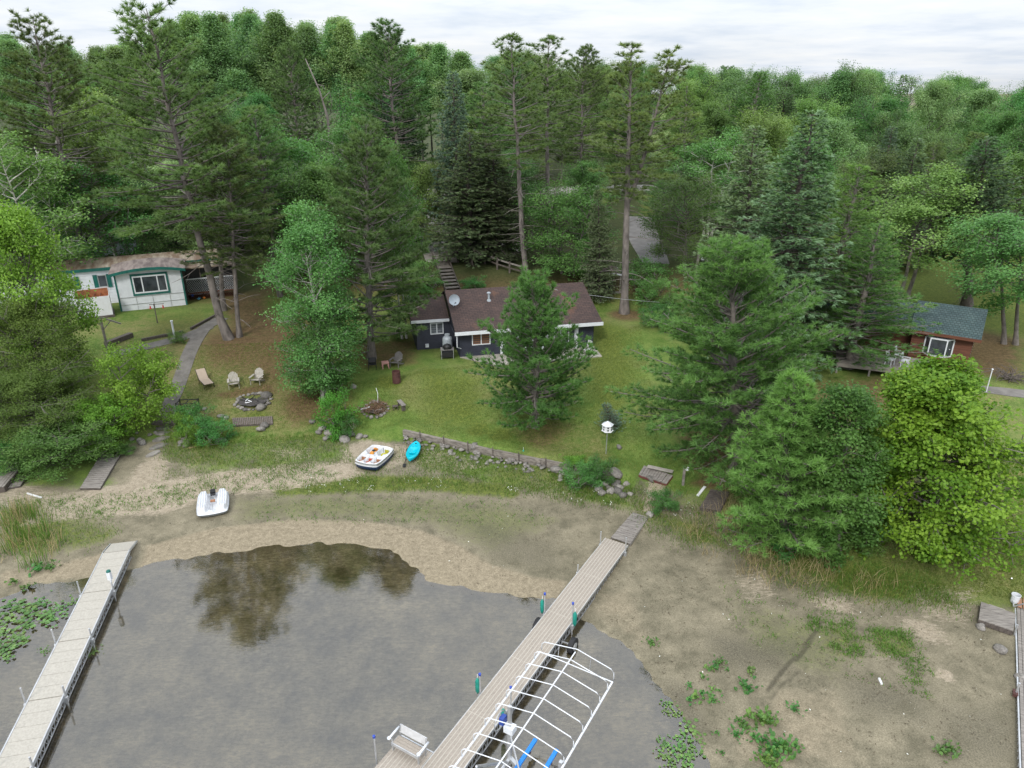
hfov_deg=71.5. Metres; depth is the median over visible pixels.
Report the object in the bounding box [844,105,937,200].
broadleaf tree
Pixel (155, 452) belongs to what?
stepping stone
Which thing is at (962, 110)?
broadleaf tree
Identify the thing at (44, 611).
water lily
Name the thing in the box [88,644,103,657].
water lily
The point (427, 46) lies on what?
aspen tree
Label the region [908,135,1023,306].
spruce tree
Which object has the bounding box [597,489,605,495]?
boulder
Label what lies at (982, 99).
broadleaf tree
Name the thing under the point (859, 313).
white pine
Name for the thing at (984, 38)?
sky
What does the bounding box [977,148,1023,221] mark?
broadleaf tree
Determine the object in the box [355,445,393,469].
pedal boat
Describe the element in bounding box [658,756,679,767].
water lily
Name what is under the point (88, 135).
birch tree
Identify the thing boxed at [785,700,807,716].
water lily
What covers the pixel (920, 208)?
birch tree
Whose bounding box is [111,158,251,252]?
broadleaf tree
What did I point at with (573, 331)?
window
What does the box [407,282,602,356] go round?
lake house
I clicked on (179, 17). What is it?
aspen tree
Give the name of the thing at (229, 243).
spruce tree
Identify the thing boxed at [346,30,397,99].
aspen tree
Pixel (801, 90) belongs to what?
broadleaf tree
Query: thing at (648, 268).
shrub
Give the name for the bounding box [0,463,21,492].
dock section
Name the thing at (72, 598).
water lily
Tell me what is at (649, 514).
boulder
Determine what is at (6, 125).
broadleaf tree
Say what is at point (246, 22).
aspen tree
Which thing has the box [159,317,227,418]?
concrete path
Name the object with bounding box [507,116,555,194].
red pine
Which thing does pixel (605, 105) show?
broadleaf tree
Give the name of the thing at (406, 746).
dock bench
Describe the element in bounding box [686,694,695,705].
water lily
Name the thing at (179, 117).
broadleaf tree
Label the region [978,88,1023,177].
broadleaf tree
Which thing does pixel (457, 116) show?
spruce tree
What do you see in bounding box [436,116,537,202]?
broadleaf tree
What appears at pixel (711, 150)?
birch tree
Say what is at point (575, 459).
shrub
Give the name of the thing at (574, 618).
boat fender
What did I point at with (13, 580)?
water lily
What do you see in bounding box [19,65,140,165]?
broadleaf tree
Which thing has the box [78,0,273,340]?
red pine
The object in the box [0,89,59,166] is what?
broadleaf tree
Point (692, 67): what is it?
broadleaf tree
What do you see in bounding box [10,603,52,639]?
water lily
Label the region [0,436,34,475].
shrub
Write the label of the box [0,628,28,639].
water lily
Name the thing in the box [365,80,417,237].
spruce tree
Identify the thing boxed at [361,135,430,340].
birch tree
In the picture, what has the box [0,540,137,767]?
dock
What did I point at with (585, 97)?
broadleaf tree
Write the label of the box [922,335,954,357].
bay window
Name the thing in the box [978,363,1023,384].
brush heap
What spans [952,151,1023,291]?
linden tree
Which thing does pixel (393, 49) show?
aspen tree
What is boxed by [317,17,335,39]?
aspen tree
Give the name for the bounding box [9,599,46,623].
water lily
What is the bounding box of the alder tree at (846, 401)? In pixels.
[787,379,902,572]
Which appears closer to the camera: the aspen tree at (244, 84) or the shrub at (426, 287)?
the shrub at (426, 287)
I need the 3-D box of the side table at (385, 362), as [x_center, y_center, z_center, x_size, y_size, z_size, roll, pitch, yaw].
[-9.181,-1.389,51.497,0.500,0.460,0.500,-7,24,-16]
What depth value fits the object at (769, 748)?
24.15 m
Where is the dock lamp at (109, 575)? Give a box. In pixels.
[106,569,112,581]
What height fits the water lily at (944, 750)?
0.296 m
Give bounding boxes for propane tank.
[442,333,452,350]
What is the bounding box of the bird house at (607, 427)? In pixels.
[601,421,613,453]
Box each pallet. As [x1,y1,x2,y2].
[639,465,672,485]
[699,489,728,513]
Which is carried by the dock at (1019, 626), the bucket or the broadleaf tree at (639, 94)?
the bucket
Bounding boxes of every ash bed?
[238,395,267,405]
[365,407,384,412]
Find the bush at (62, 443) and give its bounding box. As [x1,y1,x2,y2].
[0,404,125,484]
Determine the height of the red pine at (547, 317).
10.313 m
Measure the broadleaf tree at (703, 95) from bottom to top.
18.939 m
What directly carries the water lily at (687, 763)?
on the water
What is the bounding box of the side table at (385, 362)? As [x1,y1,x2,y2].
[381,360,388,368]
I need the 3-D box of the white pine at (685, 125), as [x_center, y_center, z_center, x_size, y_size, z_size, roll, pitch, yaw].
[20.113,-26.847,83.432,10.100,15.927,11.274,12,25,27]
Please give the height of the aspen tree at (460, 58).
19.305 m
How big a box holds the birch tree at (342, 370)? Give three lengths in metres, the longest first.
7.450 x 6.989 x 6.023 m
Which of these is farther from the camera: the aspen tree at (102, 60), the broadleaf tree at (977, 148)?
the aspen tree at (102, 60)
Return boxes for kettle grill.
[440,343,453,358]
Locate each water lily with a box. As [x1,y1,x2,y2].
[0,590,30,616]
[0,610,28,628]
[0,616,25,641]
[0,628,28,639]
[0,631,26,659]
[0,645,17,662]
[1,628,28,654]
[4,578,17,585]
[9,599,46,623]
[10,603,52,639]
[19,582,36,589]
[20,590,55,611]
[26,605,61,625]
[27,561,42,576]
[37,645,50,655]
[41,559,60,571]
[42,606,67,627]
[54,602,68,610]
[55,595,77,606]
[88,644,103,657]
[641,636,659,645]
[652,746,679,761]
[656,734,675,749]
[658,739,685,755]
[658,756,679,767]
[660,699,678,710]
[664,706,685,718]
[668,729,690,745]
[670,744,693,766]
[675,718,699,747]
[677,753,693,767]
[678,746,705,759]
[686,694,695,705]
[691,689,703,703]
[691,729,706,749]
[699,689,709,699]
[703,664,714,672]
[703,691,724,703]
[709,660,720,670]
[714,654,727,667]
[728,713,758,733]
[728,724,747,743]
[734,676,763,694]
[744,707,767,724]
[747,666,756,676]
[749,732,761,743]
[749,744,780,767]
[752,705,778,733]
[752,728,769,748]
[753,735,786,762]
[759,749,789,767]
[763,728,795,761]
[765,709,782,722]
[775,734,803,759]
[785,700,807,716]
[791,738,804,752]
[931,736,958,762]
[939,739,961,755]
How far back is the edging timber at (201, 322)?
57.86 m
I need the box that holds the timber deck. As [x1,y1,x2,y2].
[835,349,927,375]
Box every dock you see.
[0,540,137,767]
[372,531,628,767]
[1010,578,1023,767]
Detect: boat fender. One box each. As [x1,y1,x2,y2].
[475,674,478,693]
[540,596,543,613]
[573,608,576,626]
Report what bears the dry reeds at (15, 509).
on the ground at (240, 634)
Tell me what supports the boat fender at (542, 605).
attached to the dock at (553, 623)
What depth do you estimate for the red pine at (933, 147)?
76.13 m
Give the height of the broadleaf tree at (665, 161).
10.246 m
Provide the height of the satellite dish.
1.119 m
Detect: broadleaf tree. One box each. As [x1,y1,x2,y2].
[0,89,18,186]
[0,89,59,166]
[0,162,83,250]
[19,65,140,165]
[33,123,147,237]
[42,115,153,216]
[102,94,175,184]
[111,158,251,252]
[151,104,200,161]
[170,95,286,166]
[200,97,236,138]
[219,140,284,248]
[223,87,294,153]
[250,158,319,236]
[292,85,342,159]
[315,174,402,243]
[319,79,422,168]
[322,139,350,234]
[402,154,452,252]
[426,66,520,167]
[432,114,498,189]
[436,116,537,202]
[477,54,502,110]
[484,49,537,113]
[485,48,543,164]
[490,47,556,159]
[490,146,553,236]
[532,60,593,180]
[551,158,617,237]
[566,66,604,159]
[574,57,613,160]
[575,59,621,168]
[579,90,650,188]
[588,74,653,185]
[591,58,658,162]
[634,59,661,136]
[643,61,674,135]
[647,133,718,202]
[650,66,739,168]
[657,68,711,156]
[658,162,711,235]
[667,63,707,114]
[673,62,708,121]
[678,96,742,206]
[688,66,749,169]
[698,67,722,90]
[701,102,819,214]
[707,69,792,172]
[708,66,755,167]
[723,177,818,245]
[746,66,772,101]
[754,131,849,232]
[757,67,799,161]
[766,111,835,183]
[771,66,825,115]
[782,76,807,117]
[784,92,860,184]
[796,65,877,172]
[796,115,871,224]
[803,72,828,109]
[806,145,906,260]
[818,59,881,178]
[828,66,893,161]
[840,69,897,184]
[840,93,924,192]
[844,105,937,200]
[853,68,907,156]
[882,129,970,228]
[901,73,924,116]
[903,79,976,171]
[907,88,932,144]
[914,82,972,160]
[918,70,973,142]
[938,76,995,156]
[943,106,1023,178]
[946,87,1016,165]
[954,136,1018,214]
[956,76,989,106]
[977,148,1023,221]
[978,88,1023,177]
[997,80,1023,127]
[1006,111,1023,176]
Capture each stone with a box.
[138,439,146,445]
[145,450,160,457]
[149,443,166,449]
[151,419,174,425]
[152,436,169,441]
[155,431,170,435]
[156,426,172,430]
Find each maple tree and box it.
[0,198,107,397]
[69,391,138,452]
[92,337,184,431]
[837,353,1023,584]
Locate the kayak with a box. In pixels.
[406,440,420,460]
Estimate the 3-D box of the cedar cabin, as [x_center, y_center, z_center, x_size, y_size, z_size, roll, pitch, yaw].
[27.008,-4.608,52.899,13.480,4.250,5.240,14,26,30]
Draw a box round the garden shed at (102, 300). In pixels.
[73,287,114,320]
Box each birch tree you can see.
[0,128,113,286]
[28,79,173,255]
[239,118,358,270]
[252,198,372,397]
[273,287,365,402]
[306,105,394,249]
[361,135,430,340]
[664,126,778,236]
[856,159,1002,299]
[930,208,1023,345]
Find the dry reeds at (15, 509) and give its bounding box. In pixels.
[0,490,61,559]
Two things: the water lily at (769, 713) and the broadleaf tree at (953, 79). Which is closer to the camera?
the water lily at (769, 713)
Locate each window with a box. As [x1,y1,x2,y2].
[97,274,107,286]
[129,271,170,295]
[132,274,167,293]
[430,322,443,334]
[472,334,490,344]
[562,328,575,344]
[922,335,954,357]
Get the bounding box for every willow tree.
[0,282,98,423]
[0,355,125,465]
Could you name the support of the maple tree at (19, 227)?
on the ground at (240, 634)
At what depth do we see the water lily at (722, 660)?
27.91 m
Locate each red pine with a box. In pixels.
[0,7,132,258]
[64,97,133,163]
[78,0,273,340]
[155,103,270,310]
[165,121,287,337]
[207,104,316,296]
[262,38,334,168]
[286,131,325,167]
[296,113,442,362]
[336,17,451,248]
[439,78,528,232]
[461,264,597,430]
[467,32,562,273]
[490,34,589,248]
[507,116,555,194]
[511,167,552,235]
[537,56,568,127]
[538,43,622,221]
[584,41,702,314]
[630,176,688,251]
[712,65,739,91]
[749,175,816,268]
[892,141,959,254]
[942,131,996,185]
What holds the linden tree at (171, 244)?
on the ground at (240, 634)
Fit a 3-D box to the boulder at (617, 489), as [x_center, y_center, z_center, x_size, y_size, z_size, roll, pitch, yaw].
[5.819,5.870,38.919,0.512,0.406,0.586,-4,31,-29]
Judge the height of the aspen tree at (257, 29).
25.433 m
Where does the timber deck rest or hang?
on the ground at (240, 634)
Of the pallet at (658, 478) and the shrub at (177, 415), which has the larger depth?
the shrub at (177, 415)
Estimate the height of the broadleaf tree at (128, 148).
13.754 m
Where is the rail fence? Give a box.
[457,252,521,272]
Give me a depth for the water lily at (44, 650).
28.70 m
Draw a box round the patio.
[460,346,601,364]
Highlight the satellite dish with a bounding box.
[449,294,459,306]
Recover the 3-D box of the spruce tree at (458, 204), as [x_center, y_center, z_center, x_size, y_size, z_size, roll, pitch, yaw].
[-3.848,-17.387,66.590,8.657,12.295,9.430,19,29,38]
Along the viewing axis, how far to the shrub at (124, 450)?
42.83 m
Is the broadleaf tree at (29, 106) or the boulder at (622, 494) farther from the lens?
the broadleaf tree at (29, 106)
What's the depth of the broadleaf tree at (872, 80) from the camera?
118.94 m
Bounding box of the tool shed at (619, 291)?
[585,264,621,293]
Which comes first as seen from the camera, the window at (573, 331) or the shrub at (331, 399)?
the shrub at (331, 399)
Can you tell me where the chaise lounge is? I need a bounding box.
[195,367,214,388]
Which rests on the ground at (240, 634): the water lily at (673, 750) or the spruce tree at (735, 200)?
the spruce tree at (735, 200)
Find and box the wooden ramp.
[611,512,648,545]
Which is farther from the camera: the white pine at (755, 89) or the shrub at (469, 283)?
the white pine at (755, 89)
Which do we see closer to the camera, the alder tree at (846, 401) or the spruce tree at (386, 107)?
the alder tree at (846, 401)
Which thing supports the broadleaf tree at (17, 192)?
on the ground at (240, 634)
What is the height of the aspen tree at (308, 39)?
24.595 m
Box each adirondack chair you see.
[227,371,239,388]
[249,368,264,384]
[389,351,403,367]
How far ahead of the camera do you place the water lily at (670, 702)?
26.23 m
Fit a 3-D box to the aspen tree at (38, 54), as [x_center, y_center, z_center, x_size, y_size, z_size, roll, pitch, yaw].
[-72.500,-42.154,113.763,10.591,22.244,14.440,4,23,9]
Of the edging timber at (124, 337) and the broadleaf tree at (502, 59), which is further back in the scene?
the broadleaf tree at (502, 59)
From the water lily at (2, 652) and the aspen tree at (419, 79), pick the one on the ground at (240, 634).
the aspen tree at (419, 79)
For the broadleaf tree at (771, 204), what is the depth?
68.73 m
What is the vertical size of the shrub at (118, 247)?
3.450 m
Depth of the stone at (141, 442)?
44.08 m
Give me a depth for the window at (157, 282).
60.01 m
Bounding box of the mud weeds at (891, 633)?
[33,464,935,698]
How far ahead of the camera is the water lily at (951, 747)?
24.08 m
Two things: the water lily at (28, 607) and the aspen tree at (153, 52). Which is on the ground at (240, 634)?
the aspen tree at (153, 52)
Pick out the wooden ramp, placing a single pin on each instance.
(629, 529)
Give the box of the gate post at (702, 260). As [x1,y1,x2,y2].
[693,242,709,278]
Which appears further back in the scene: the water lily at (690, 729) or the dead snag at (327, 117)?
the dead snag at (327, 117)
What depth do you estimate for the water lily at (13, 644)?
29.16 m
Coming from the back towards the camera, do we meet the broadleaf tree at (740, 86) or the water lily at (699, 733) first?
the broadleaf tree at (740, 86)
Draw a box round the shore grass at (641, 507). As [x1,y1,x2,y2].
[0,428,971,625]
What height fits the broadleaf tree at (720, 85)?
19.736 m
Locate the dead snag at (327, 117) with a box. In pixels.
[305,59,332,159]
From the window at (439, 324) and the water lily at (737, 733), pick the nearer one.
the water lily at (737, 733)
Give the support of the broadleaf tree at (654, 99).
on the ground at (240, 634)
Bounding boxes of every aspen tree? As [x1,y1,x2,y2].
[0,31,38,115]
[0,36,28,151]
[0,37,43,153]
[0,39,39,123]
[2,46,40,131]
[29,44,80,71]
[38,44,107,97]
[59,41,85,59]
[73,50,97,86]
[75,44,114,98]
[83,44,147,149]
[94,44,137,130]
[105,42,164,157]
[127,27,190,118]
[133,26,179,112]
[151,19,215,125]
[165,11,227,106]
[171,10,227,106]
[175,11,212,107]
[175,21,254,114]
[179,10,259,107]
[209,69,289,122]
[215,11,233,62]
[226,6,263,91]
[227,12,249,79]
[230,12,264,92]
[234,19,287,133]
[238,9,310,141]
[248,14,311,110]
[274,27,320,129]
[275,23,337,154]
[293,22,332,152]
[297,19,330,154]
[297,23,366,121]
[307,15,357,120]
[309,18,383,121]
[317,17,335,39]
[317,17,344,147]
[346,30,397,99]
[347,33,403,138]
[385,39,408,118]
[386,44,434,158]
[393,44,438,159]
[411,41,458,166]
[417,41,449,175]
[432,49,487,111]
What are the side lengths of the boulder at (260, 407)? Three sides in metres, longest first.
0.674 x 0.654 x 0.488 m
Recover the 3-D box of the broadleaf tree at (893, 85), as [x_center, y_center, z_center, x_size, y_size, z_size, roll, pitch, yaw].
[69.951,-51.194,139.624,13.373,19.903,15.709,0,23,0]
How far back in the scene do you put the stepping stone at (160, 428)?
45.62 m
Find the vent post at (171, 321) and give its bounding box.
[170,320,175,339]
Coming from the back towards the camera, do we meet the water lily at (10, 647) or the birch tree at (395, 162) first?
the birch tree at (395, 162)
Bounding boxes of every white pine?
[603,232,857,489]
[643,82,722,221]
[706,365,868,558]
[708,71,785,220]
[776,162,940,349]
[785,221,942,370]
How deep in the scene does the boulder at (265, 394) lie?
47.94 m
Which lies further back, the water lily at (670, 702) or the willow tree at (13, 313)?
the willow tree at (13, 313)
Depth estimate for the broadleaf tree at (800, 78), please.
189.05 m
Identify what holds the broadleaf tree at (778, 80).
on the ground at (240, 634)
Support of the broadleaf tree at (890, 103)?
on the ground at (240, 634)
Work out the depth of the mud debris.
30.34 m
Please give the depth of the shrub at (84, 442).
42.47 m
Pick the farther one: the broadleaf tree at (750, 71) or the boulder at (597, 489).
the broadleaf tree at (750, 71)
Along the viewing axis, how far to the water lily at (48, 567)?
33.51 m
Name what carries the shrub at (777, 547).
on the ground at (240, 634)
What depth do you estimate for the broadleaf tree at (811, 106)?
95.97 m
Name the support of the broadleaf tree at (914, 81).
on the ground at (240, 634)
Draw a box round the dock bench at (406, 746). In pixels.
[387,724,428,764]
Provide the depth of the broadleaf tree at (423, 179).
69.53 m
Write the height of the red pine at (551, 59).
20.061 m
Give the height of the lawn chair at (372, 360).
0.818 m
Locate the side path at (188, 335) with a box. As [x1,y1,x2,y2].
[106,327,212,355]
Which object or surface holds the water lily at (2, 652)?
on the water
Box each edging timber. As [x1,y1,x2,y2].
[104,332,133,345]
[141,330,182,340]
[190,314,214,329]
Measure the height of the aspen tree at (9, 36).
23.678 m
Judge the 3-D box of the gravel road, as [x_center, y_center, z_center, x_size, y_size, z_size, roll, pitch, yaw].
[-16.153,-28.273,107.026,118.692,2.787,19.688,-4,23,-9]
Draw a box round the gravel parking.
[418,212,456,261]
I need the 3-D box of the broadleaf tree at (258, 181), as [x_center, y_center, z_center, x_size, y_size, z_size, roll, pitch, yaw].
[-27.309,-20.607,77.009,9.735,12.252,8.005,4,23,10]
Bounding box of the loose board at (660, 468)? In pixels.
[647,465,673,472]
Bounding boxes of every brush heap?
[356,388,394,415]
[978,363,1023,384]
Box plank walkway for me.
[80,454,120,489]
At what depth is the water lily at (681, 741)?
24.87 m
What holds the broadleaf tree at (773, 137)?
on the ground at (240, 634)
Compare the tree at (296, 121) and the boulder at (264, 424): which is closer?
the boulder at (264, 424)
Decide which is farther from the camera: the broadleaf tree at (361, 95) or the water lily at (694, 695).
the broadleaf tree at (361, 95)
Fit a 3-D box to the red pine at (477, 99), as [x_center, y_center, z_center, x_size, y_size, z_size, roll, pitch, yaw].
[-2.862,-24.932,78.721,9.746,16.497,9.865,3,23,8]
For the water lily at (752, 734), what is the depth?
24.74 m
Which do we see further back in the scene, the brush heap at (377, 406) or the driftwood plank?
the brush heap at (377, 406)
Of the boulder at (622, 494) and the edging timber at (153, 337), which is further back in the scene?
the edging timber at (153, 337)
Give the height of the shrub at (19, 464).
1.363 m
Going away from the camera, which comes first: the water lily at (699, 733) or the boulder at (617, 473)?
the water lily at (699, 733)
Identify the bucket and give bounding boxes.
[1010,592,1020,603]
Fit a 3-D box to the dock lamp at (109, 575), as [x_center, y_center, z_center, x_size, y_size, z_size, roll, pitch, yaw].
[-17.669,8.432,31.214,0.200,0.640,0.190,0,23,0]
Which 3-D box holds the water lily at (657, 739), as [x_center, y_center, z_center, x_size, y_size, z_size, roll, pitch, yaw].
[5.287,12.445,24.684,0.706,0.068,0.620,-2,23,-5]
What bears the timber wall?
on the ground at (240, 634)
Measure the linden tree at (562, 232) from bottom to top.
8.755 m
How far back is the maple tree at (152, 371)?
43.88 m
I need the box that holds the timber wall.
[403,429,610,476]
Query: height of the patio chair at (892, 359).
0.953 m
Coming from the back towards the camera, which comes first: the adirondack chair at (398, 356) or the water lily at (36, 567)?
the adirondack chair at (398, 356)
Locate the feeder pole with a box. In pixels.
[149,303,163,322]
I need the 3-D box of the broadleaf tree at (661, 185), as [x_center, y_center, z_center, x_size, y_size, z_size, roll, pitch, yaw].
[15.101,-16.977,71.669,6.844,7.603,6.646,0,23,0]
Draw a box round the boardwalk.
[232,416,272,426]
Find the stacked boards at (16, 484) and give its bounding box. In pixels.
[8,475,26,489]
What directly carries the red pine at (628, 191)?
on the ground at (240, 634)
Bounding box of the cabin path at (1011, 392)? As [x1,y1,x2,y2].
[981,386,1023,397]
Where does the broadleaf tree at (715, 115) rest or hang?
on the ground at (240, 634)
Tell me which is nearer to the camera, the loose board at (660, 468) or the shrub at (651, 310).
the loose board at (660, 468)
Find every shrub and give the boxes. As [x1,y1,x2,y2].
[0,429,61,471]
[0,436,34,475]
[19,225,135,257]
[49,430,107,459]
[106,440,137,457]
[162,405,194,437]
[166,330,187,343]
[171,420,204,447]
[172,401,217,433]
[187,413,236,447]
[311,387,364,442]
[334,409,362,436]
[398,259,439,281]
[399,272,448,293]
[458,274,486,288]
[558,453,585,471]
[559,455,605,492]
[580,451,619,484]
[616,254,676,288]
[629,274,674,307]
[636,301,672,328]
[646,487,681,515]
[652,288,690,318]
[753,515,816,563]
[837,519,899,558]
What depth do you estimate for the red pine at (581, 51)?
81.55 m
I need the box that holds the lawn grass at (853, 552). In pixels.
[150,326,1023,598]
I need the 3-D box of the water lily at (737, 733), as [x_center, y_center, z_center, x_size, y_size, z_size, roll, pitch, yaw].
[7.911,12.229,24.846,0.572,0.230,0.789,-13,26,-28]
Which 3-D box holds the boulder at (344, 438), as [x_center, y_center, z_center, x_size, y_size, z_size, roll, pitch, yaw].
[-10.464,3.489,44.550,0.707,0.425,0.690,-20,53,-41]
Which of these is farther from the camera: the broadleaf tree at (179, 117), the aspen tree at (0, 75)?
the aspen tree at (0, 75)
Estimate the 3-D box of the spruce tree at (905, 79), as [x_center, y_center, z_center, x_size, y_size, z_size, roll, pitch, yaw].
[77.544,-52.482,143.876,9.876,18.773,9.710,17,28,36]
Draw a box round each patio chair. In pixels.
[884,350,895,366]
[900,352,910,366]
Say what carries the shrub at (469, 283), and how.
on the ground at (240, 634)
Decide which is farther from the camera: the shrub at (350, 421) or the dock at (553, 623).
the shrub at (350, 421)
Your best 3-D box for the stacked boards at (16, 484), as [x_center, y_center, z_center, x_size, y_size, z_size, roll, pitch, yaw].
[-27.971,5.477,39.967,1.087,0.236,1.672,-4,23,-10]
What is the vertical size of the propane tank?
1.420 m
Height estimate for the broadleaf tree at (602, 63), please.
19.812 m
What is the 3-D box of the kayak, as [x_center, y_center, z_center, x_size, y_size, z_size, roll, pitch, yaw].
[-5.953,4.078,42.919,0.790,0.352,2.240,1,23,3]
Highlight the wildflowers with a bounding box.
[306,475,692,518]
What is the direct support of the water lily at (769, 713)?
on the ground at (240, 634)
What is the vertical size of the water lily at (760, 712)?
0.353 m
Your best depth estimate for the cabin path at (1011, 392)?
45.14 m
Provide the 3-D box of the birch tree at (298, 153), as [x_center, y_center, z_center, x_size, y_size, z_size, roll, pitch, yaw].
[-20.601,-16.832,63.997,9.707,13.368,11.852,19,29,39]
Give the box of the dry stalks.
[0,479,919,609]
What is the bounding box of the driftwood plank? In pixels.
[696,486,705,496]
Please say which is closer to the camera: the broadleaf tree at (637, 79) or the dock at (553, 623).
the dock at (553, 623)
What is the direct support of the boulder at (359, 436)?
on the ground at (240, 634)
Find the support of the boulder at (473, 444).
on the timber wall
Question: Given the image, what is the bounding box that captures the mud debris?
[14,469,1012,767]
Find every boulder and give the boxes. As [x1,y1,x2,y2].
[256,403,265,410]
[256,427,264,430]
[260,391,272,398]
[260,422,268,427]
[324,430,331,435]
[339,435,349,443]
[356,433,362,439]
[471,442,477,449]
[550,466,561,472]
[594,485,602,491]
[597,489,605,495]
[606,487,613,493]
[609,467,622,478]
[611,479,620,486]
[614,487,621,494]
[618,492,626,498]
[646,511,653,517]
[647,475,653,482]
[976,623,985,631]
[993,643,1007,654]
[1013,673,1023,679]
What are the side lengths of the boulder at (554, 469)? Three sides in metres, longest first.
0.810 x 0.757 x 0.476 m
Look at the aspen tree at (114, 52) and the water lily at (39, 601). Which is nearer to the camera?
the water lily at (39, 601)
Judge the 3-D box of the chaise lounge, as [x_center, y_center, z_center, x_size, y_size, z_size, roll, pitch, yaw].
[-21.354,-0.410,49.394,0.703,0.974,1.883,-17,28,-35]
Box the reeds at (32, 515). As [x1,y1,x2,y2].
[0,496,70,575]
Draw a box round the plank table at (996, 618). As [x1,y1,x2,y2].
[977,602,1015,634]
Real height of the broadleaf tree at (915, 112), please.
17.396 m
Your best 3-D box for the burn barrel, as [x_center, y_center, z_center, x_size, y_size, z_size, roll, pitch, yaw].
[-8.068,-0.505,49.618,0.600,0.870,0.600,0,23,0]
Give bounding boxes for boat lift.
[449,642,613,767]
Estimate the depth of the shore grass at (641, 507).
39.19 m
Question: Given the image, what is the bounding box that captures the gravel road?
[8,185,734,208]
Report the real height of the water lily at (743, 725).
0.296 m
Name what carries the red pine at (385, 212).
on the ground at (240, 634)
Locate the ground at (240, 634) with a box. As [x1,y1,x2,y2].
[0,94,1023,767]
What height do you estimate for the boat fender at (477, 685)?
0.920 m
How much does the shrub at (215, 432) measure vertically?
1.842 m
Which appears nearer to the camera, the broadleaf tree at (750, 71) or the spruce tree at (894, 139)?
the spruce tree at (894, 139)
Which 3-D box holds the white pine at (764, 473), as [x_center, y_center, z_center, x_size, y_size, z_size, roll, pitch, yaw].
[12.445,3.498,32.432,7.320,9.247,7.843,5,25,26]
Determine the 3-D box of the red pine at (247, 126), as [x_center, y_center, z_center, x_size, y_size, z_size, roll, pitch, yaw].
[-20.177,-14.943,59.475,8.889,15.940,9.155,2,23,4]
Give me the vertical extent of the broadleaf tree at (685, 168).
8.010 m
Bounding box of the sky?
[0,0,1023,93]
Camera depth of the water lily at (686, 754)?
24.23 m
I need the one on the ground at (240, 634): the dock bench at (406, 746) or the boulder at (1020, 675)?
the boulder at (1020, 675)
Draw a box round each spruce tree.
[210,139,268,248]
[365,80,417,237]
[385,74,438,240]
[421,129,518,268]
[422,70,489,253]
[453,144,541,262]
[578,190,620,303]
[594,402,630,432]
[680,125,791,332]
[702,109,865,381]
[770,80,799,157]
[848,126,903,261]
[861,138,936,271]
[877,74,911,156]
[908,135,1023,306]
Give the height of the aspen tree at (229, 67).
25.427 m
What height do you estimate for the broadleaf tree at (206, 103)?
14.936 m
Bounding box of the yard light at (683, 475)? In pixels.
[682,467,688,485]
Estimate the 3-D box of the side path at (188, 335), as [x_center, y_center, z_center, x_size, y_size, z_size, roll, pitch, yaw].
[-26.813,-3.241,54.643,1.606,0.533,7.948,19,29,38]
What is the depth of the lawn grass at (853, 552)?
45.91 m
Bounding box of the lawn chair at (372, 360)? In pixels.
[368,357,376,369]
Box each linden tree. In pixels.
[7,151,170,264]
[95,167,198,254]
[248,158,370,285]
[511,177,621,280]
[636,169,733,267]
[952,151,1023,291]
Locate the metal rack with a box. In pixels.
[175,398,199,414]
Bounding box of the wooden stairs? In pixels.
[432,251,460,289]
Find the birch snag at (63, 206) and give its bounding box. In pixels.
[34,145,73,258]
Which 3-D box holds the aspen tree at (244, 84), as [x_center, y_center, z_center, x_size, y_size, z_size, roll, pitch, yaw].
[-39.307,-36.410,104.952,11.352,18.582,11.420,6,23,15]
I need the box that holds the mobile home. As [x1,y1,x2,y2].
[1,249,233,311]
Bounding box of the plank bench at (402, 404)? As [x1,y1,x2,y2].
[397,399,405,410]
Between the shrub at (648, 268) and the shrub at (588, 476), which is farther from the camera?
the shrub at (648, 268)
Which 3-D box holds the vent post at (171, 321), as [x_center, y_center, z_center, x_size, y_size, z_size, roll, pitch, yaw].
[-26.003,-4.056,54.599,0.220,1.738,0.220,0,23,0]
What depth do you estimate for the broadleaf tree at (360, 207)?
68.97 m
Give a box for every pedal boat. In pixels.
[196,488,228,517]
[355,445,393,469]
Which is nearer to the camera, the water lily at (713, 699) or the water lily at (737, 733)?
the water lily at (737, 733)
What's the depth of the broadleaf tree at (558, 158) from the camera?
111.14 m
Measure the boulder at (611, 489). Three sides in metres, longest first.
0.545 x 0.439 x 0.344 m
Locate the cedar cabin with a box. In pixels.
[783,291,987,366]
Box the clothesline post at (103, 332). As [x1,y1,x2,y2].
[97,317,120,351]
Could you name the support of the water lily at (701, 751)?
on the water
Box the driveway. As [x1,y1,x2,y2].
[629,216,668,263]
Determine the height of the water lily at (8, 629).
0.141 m
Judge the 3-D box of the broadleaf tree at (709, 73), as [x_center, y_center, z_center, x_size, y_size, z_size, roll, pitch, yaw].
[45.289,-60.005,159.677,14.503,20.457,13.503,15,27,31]
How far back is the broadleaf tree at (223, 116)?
83.55 m
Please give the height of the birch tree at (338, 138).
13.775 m
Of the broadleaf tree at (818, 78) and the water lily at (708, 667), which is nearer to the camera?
the water lily at (708, 667)
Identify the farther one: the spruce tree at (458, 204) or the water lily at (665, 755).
the spruce tree at (458, 204)
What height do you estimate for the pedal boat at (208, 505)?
0.538 m
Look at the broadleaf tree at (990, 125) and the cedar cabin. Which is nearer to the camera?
the cedar cabin
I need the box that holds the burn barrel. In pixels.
[392,370,400,383]

